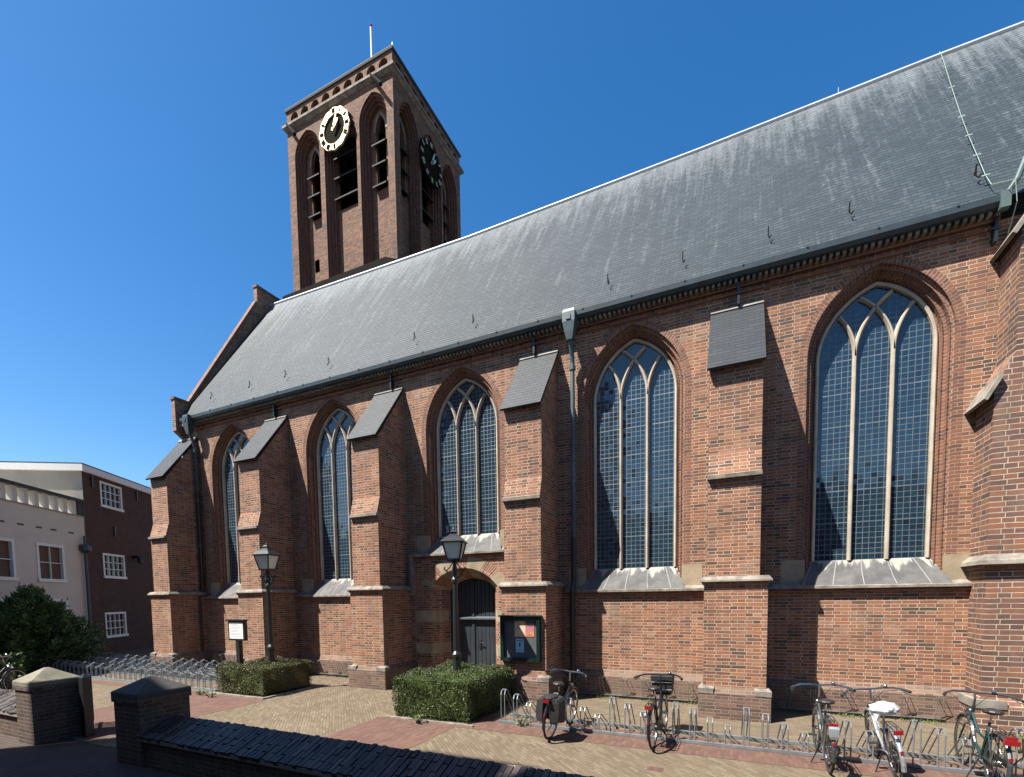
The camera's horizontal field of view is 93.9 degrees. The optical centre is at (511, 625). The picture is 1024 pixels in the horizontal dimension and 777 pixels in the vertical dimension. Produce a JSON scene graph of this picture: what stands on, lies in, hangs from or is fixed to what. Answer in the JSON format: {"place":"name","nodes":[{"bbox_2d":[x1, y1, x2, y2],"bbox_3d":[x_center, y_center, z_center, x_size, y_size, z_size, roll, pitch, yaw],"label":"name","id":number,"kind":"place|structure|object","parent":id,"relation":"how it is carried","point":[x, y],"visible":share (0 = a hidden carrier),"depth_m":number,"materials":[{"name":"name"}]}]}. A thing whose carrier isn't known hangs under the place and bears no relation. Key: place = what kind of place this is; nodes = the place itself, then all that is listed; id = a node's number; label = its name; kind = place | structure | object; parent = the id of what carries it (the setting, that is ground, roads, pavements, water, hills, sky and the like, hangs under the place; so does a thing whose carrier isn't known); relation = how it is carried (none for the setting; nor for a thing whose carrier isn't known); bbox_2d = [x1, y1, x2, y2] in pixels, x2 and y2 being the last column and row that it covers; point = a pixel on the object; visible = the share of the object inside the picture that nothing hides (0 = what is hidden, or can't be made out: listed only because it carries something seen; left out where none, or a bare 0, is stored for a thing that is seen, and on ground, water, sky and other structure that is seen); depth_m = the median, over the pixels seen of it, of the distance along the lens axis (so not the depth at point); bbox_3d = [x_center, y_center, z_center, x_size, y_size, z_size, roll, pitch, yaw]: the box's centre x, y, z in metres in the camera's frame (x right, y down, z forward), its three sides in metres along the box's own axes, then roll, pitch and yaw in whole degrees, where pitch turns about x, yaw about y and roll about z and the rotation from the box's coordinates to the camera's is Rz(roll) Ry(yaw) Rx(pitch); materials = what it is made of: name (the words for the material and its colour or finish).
{"place":"outdoors","nodes":[
{"label":"outdoors","id":0,"kind":"place"},
{"bbox_2d":[0,652,27,689],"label":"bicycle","id":1,"kind":"object","parent":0,"point":[8,683],"visible":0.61,"depth_m":12.60,"materials":[{"name":"black metal"}]},
{"bbox_2d":[0,733,186,776],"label":"street","id":2,"kind":"structure","parent":0,"point":[67,757],"depth_m":6.78,"materials":[{"name":"grey brick"}]},
{"bbox_2d":[12,667,81,744],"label":"gate pillar","id":3,"kind":"structure","parent":2,"relation":"on","point":[48,704],"depth_m":7.74,"materials":[{"name":"brick"}]},
{"bbox_2d":[0,647,875,776],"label":"pavement","id":4,"kind":"structure","parent":0,"point":[333,705],"depth_m":7.45,"materials":[{"name":"beige brick"}]},
{"bbox_2d":[0,689,18,736],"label":"wall","id":5,"kind":"structure","parent":4,"relation":"on","point":[8,719],"depth_m":8.21,"materials":[{"name":"brick"}]},
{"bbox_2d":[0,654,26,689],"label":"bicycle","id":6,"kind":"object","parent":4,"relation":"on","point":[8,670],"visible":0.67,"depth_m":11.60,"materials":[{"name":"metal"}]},
{"bbox_2d":[0,478,93,664],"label":"rendered house","id":7,"kind":"structure","parent":4,"relation":"on","point":[43,539],"depth_m":17.75,"materials":[{"name":"white paint"}]},
{"bbox_2d":[0,537,18,580],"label":"window","id":8,"kind":"structure","parent":7,"relation":"in","point":[8,571],"depth_m":16.28,"materials":[{"name":"white paint"}]},
{"bbox_2d":[35,542,67,582],"bbox_3d":[-17.347,-2.365,17.964,0.852,1.430,1.215,1,4,25],"label":"window","id":9,"kind":"structure","parent":7,"relation":"in","point":[50,557],"depth_m":17.98,"materials":[{"name":"white paint"}]},
{"bbox_2d":[0,582,115,672],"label":"yew bush","id":10,"kind":"object","parent":4,"relation":"on","point":[37,624],"visible":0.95,"depth_m":15.07,"materials":[{"name":"green plant"}]},
{"bbox_2d":[111,675,191,766],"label":"gate pillar","id":11,"kind":"structure","parent":4,"relation":"on","point":[144,704],"depth_m":6.63,"materials":[{"name":"brick"}]},
{"bbox_2d":[225,619,247,663],"bbox_3d":[-6.835,0.721,11.959,0.660,1.775,0.150,1,4,25],"label":"notice sign","id":12,"kind":"object","parent":4,"relation":"on","point":[237,630],"visible":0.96,"depth_m":11.90,"materials":[{"name":"black paint"}]},
{"bbox_2d":[215,654,313,696],"bbox_3d":[-6.154,1.193,11.984,1.860,0.839,1.725,1,4,25],"label":"box hedge","id":13,"kind":"object","parent":4,"relation":"on","point":[261,676],"visible":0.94,"depth_m":11.49,"materials":[{"name":"green plant"}]},
{"bbox_2d":[251,542,281,663],"bbox_3d":[-5.940,-0.221,11.720,0.470,3.660,0.470,0,4,13],"label":"street lamp","id":14,"kind":"object","parent":4,"relation":"on","point":[267,557],"visible":0.95,"depth_m":11.64,"materials":[{"name":"black metal"}]},
{"bbox_2d":[208,684,473,726],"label":"kerb","id":15,"kind":"structure","parent":4,"relation":"on","point":[312,687],"depth_m":10.90,"materials":[{"name":"stone"}]},
{"bbox_2d":[136,714,593,776],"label":"wall","id":16,"kind":"structure","parent":4,"relation":"on","point":[187,746],"depth_m":5.53,"materials":[{"name":"brick"}]},
{"bbox_2d":[390,659,517,723],"bbox_3d":[-1.112,1.216,9.664,1.920,0.939,2.171,1,4,25],"label":"box hedge","id":17,"kind":"object","parent":4,"relation":"on","point":[467,692],"visible":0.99,"depth_m":8.95,"materials":[{"name":"green plant"}]},
{"bbox_2d":[440,527,467,671],"bbox_3d":[-1.137,-0.167,9.672,0.470,3.670,0.470,-1,4,5],"label":"street lamp","id":18,"kind":"object","parent":4,"relation":"on","point":[453,542],"visible":0.91,"depth_m":9.59,"materials":[{"name":"black metal"}]},
{"bbox_2d":[145,21,1023,735],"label":"church","id":19,"kind":"structure","parent":4,"relation":"on","point":[729,427],"depth_m":10.10,"materials":[{"name":"brick"}]},
{"bbox_2d":[209,421,251,596],"bbox_3d":[-8.912,-3.778,15.556,2.830,5.669,0.474,1,4,25],"label":"window","id":20,"kind":"structure","parent":19,"relation":"in","point":[233,436],"depth_m":15.94,"materials":[{"name":"glass"}]},
{"bbox_2d":[309,658,348,675],"bbox_3d":[-4.951,1.196,13.674,2.400,0.447,0.165,1,4,25],"label":"wall rack","id":21,"kind":"object","parent":19,"relation":"attached to","point":[332,666],"depth_m":13.80,"materials":[{"name":"metal"}]},
{"bbox_2d":[302,395,359,594],"bbox_3d":[-5.025,-3.722,13.765,2.830,5.669,0.474,1,4,25],"label":"window","id":22,"kind":"structure","parent":19,"relation":"in","point":[327,454],"depth_m":14.07,"materials":[{"name":"glass"}]},
{"bbox_2d":[282,23,463,291],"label":"church tower","id":23,"kind":"structure","parent":19,"relation":"on","point":[376,171],"depth_m":21.92,"materials":[{"name":"brick"}]},
{"bbox_2d":[417,363,504,553],"bbox_3d":[-1.199,-4.165,11.970,2.830,4.669,0.474,1,4,25],"label":"window","id":24,"kind":"structure","parent":19,"relation":"in","point":[463,453],"depth_m":12.14,"materials":[{"name":"glass"}]},
{"bbox_2d":[498,615,541,661],"bbox_3d":[0.182,0.261,10.158,0.970,0.980,0.170,1,4,25],"label":"notice board","id":25,"kind":"object","parent":19,"relation":"attached to","point":[520,638],"visible":1,"depth_m":10.14,"materials":[{"name":"black metal"}]},
{"bbox_2d":[569,319,701,589],"bbox_3d":[2.591,-3.612,10.258,2.830,5.669,0.474,1,4,25],"label":"window","id":26,"kind":"structure","parent":19,"relation":"in","point":[634,395],"depth_m":10.38,"materials":[{"name":"glass"}]},
{"bbox_2d":[580,674,695,700],"bbox_3d":[2.610,1.305,10.192,2.450,0.447,0.165,1,4,25],"label":"wall rack","id":27,"kind":"object","parent":19,"relation":"attached to","point":[627,688],"depth_m":10.24,"materials":[{"name":"metal"}]},
{"bbox_2d":[780,685,945,719],"bbox_3d":[6.198,1.357,8.540,2.450,0.447,0.165,1,4,25],"label":"wall rack","id":28,"kind":"object","parent":19,"relation":"attached to","point":[868,713],"depth_m":8.41,"materials":[{"name":"metal"}]},
{"bbox_2d":[780,256,968,585],"bbox_3d":[6.428,-3.557,8.491,2.830,5.669,0.474,1,4,25],"label":"window","id":29,"kind":"structure","parent":19,"relation":"in","point":[882,359],"depth_m":8.56,"materials":[{"name":"glass"}]},
{"bbox_2d":[310,674,1023,741],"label":"grass","id":30,"kind":"structure","parent":4,"relation":"on","point":[843,714],"depth_m":8.75,"materials":[{"name":"green plant"}]},
{"bbox_2d":[0,0,1023,487],"label":"sky","id":31,"kind":"structure","parent":0,"point":[145,186],"materials":[{"name":"blue"}]},
{"bbox_2d":[17,672,1022,776],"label":"path","id":32,"kind":"structure","parent":0,"point":[395,732],"depth_m":7.60,"materials":[{"name":"brick"}]},
{"bbox_2d":[78,674,94,736],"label":"garden gate","id":33,"kind":"structure","parent":32,"relation":"on","point":[86,701],"depth_m":7.99,"materials":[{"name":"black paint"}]},
{"bbox_2d":[203,690,216,696],"bbox_3d":[-6.988,1.582,11.111,0.257,0.184,0.314,2,5,39],"label":"weed","id":34,"kind":"object","parent":32,"relation":"on","point":[212,695],"visible":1,"depth_m":11.09,"materials":[{"name":"green plant"}]},
{"bbox_2d":[410,714,425,723],"bbox_3d":[-1.686,1.666,8.552,0.311,0.180,0.270,-2,4,-16],"label":"weed","id":35,"kind":"object","parent":32,"relation":"on","point":[418,721],"visible":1,"depth_m":8.55,"materials":[{"name":"green plant"}]},
{"bbox_2d":[515,716,529,726],"bbox_3d":[0.185,1.658,8.303,0.249,0.172,0.260,-1,4,-3],"label":"weed","id":36,"kind":"object","parent":32,"relation":"on","point":[521,723],"visible":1,"depth_m":8.28,"materials":[{"name":"green plant"}]},
{"bbox_2d":[536,668,586,739],"bbox_3d":[0.852,1.246,7.880,0.716,1.016,1.590,2,5,42],"label":"bicycle","id":37,"kind":"object","parent":32,"relation":"on","point":[551,708],"visible":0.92,"depth_m":7.36,"materials":[{"name":"metal"}]},
{"bbox_2d":[633,672,682,749],"bbox_3d":[2.237,1.246,7.402,1.566,1.038,0.707,-4,5,-44],"label":"bicycle","id":38,"kind":"object","parent":32,"relation":"on","point":[662,686],"visible":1,"depth_m":7.50,"materials":[{"name":"metal"}]},
{"bbox_2d":[498,689,1023,776],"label":"bicycle rack","id":39,"kind":"object","parent":32,"relation":"on","point":[912,754],"visible":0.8,"depth_m":6.86,"materials":[{"name":"metal"}]},
{"bbox_2d":[790,682,855,773],"bbox_3d":[4.148,1.284,6.368,0.701,1.036,1.548,-1,4,4],"label":"bicycle","id":40,"kind":"object","parent":32,"relation":"on","point":[826,740],"visible":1,"depth_m":6.16,"materials":[{"name":"metal"}]},
{"bbox_2d":[840,684,911,776],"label":"bicycle","id":41,"kind":"object","parent":32,"relation":"on","point":[876,710],"visible":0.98,"depth_m":5.78,"materials":[{"name":"metal"}]},
{"bbox_2d":[942,689,1023,776],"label":"bicycle","id":42,"kind":"object","parent":32,"relation":"on","point":[990,756],"visible":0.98,"depth_m":5.57,"materials":[{"name":"metal"}]},
{"bbox_2d":[19,660,1023,770],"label":"pavement","id":43,"kind":"structure","parent":0,"point":[798,723],"depth_m":8.18,"materials":[{"name":"grey brick"}]},
{"bbox_2d":[26,659,220,690],"bbox_3d":[-11.620,1.301,14.257,9.800,0.452,0.860,1,4,25],"label":"bicycle rack","id":44,"kind":"object","parent":43,"relation":"on","point":[90,667],"visible":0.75,"depth_m":13.69,"materials":[{"name":"grey metal"}]},
{"bbox_2d":[57,655,215,680],"bbox_3d":[-11.277,1.251,15.000,9.800,0.452,0.860,1,4,25],"label":"bicycle rack","id":45,"kind":"object","parent":43,"relation":"on","point":[141,663],"visible":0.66,"depth_m":14.71,"materials":[{"name":"grey metal"}]},
{"bbox_2d":[90,653,224,675],"bbox_3d":[-11.418,1.198,15.889,8.000,0.452,0.860,1,4,25],"label":"bicycle rack","id":46,"kind":"object","parent":43,"relation":"on","point":[148,660],"visible":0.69,"depth_m":15.54,"materials":[{"name":"grey metal"}]},
{"label":"ground","id":47,"kind":"structure","parent":0,"visible":0},
{"bbox_2d":[0,461,153,654],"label":"brick house","id":48,"kind":"structure","parent":47,"relation":"on","point":[118,518],"depth_m":21.25,"materials":[{"name":"brown brick"}]},
{"bbox_2d":[99,480,123,511],"bbox_3d":[-17.805,-5.725,21.199,0.918,1.110,1.316,1,4,25],"label":"window","id":49,"kind":"structure","parent":48,"relation":"in","point":[110,495],"depth_m":21.21,"materials":[{"name":"white paint"}]},
{"bbox_2d":[102,553,126,578],"bbox_3d":[-17.750,-2.650,21.295,0.923,1.080,1.324,1,4,25],"label":"window","id":50,"kind":"structure","parent":48,"relation":"in","point":[113,564],"depth_m":21.31,"materials":[{"name":"white paint"}]},
{"bbox_2d":[105,612,128,637],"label":"window","id":51,"kind":"structure","parent":48,"relation":"in","point":[116,622],"depth_m":21.37,"materials":[{"name":"white paint"}]}
]}

